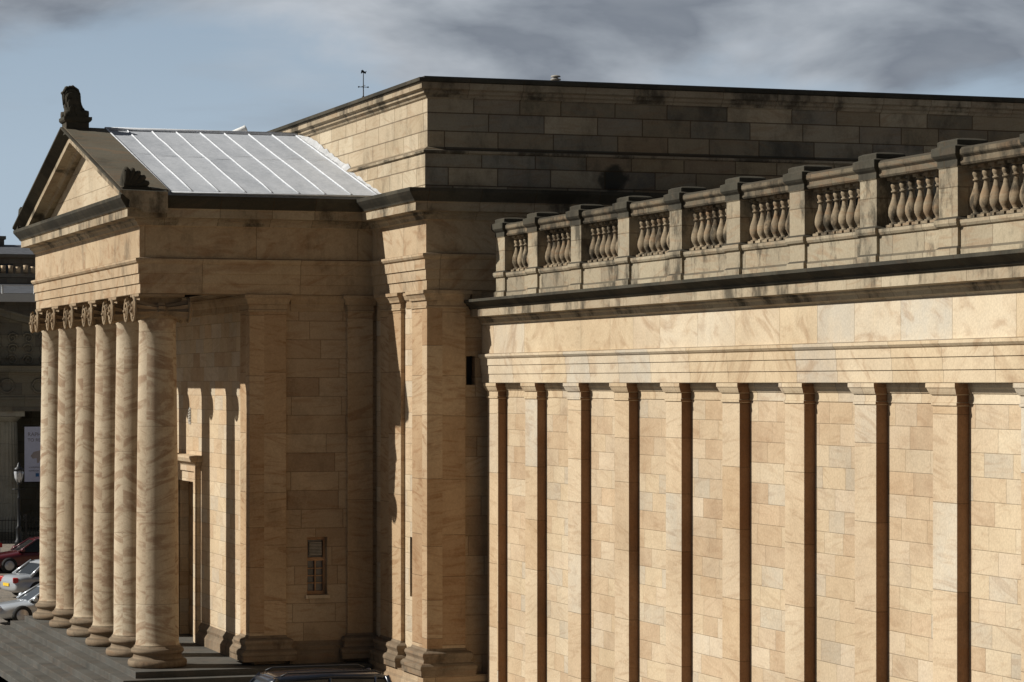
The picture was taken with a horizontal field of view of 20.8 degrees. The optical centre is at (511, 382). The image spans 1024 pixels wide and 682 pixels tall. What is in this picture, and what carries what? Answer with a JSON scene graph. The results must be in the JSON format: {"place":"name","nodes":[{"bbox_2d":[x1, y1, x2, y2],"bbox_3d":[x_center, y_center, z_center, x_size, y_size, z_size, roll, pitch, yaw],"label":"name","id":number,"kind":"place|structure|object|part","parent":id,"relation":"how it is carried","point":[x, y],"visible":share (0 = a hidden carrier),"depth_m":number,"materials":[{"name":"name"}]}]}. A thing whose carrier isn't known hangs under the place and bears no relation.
{"place":"outdoors","nodes":[
{"label":"outdoors","id":0,"kind":"place"},
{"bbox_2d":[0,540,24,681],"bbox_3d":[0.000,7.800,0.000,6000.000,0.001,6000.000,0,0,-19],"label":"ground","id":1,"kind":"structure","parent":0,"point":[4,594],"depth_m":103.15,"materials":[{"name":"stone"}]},
{"bbox_2d":[12,462,24,545],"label":"street lamp","id":2,"kind":"object","parent":1,"relation":"on","point":[18,472],"visible":0.99,"depth_m":133.41,"materials":[{"name":"black metal"}]},
{"bbox_2d":[0,514,39,542],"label":"iron railing","id":3,"kind":"object","parent":1,"relation":"on","point":[14,520],"visible":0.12,"depth_m":135.51,"materials":[{"name":"black metal"}]},
{"bbox_2d":[0,559,39,595],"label":"parked car","id":4,"kind":"object","parent":1,"relation":"on","point":[24,577],"visible":0.29,"depth_m":100.54,"materials":[{"name":"paint"}]},
{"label":"window","id":5,"kind":"part","parent":4,"relation":"part of","materials":[{"name":"grey glass"}]},
{"bbox_2d":[0,583,39,621],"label":"parked car","id":6,"kind":"object","parent":1,"relation":"on","point":[22,607],"visible":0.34,"depth_m":89.63,"materials":[{"name":"paint"}]},
{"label":"window","id":7,"kind":"part","parent":6,"relation":"part of","materials":[{"name":"grey glass"}]},
{"bbox_2d":[0,536,39,572],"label":"parked car","id":8,"kind":"object","parent":1,"relation":"on","point":[14,558],"visible":0.36,"depth_m":114.30,"materials":[{"name":"paint"}]},
{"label":"window","id":9,"kind":"part","parent":8,"relation":"part of","materials":[{"name":"black glass"}]},
{"bbox_2d":[0,70,1023,681],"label":"museum building","id":10,"kind":"structure","parent":1,"relation":"on","point":[442,378],"depth_m":64.42,"materials":[{"name":"stone"}]},
{"bbox_2d":[178,453,202,642],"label":"door","id":11,"kind":"structure","parent":10,"relation":"in","point":[189,465],"depth_m":73.54,"materials":[{"name":"stone"}]},
{"bbox_2d":[305,537,329,598],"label":"window","id":12,"kind":"structure","parent":10,"relation":"in","point":[315,545],"depth_m":68.36,"materials":[{"name":"brown wood"}]},
{"bbox_2d":[0,265,34,293],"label":"tenement building","id":13,"kind":"structure","parent":0,"point":[10,277],"depth_m":186.08,"materials":[{"name":"stone"}]},
{"bbox_2d":[0,236,34,273],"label":"tenement building","id":14,"kind":"structure","parent":0,"point":[15,256],"depth_m":204.37,"materials":[{"name":"stone"}]},
{"bbox_2d":[0,264,12,272],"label":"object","id":15,"kind":"structure","parent":14,"relation":"in","point":[6,268],"depth_m":203.89,"materials":[{"name":"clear glass"}]},
{"bbox_2d":[0,285,36,315],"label":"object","id":16,"kind":"structure","parent":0,"point":[24,304],"depth_m":175.61,"materials":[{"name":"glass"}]},
{"bbox_2d":[0,308,41,539],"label":"doric temple building","id":17,"kind":"structure","parent":0,"point":[20,369],"depth_m":139.45,"materials":[{"name":"grey stone"}]},
{"bbox_2d":[22,426,40,482],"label":"exhibition banner","id":18,"kind":"object","parent":17,"relation":"hanging from","point":[32,441],"visible":0.52,"depth_m":138.97,"materials":[{"name":"fabric"}]},
{"bbox_2d":[249,664,391,681],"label":"parked car","id":19,"kind":"object","parent":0,"point":[363,674],"visible":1,"depth_m":59.11,"materials":[{"name":"paint"}]},
{"bbox_3d":[-4.215,6.565,59.511,3.209,0.690,1.709,0,0,-19],"label":"window","id":20,"kind":"part","parent":19,"relation":"part of","materials":[{"name":"black glass"}]},
{"bbox_2d":[0,0,1023,244],"label":"sky","id":21,"kind":"structure","parent":0,"point":[227,65],"materials":[{"name":"grey"}]}
]}

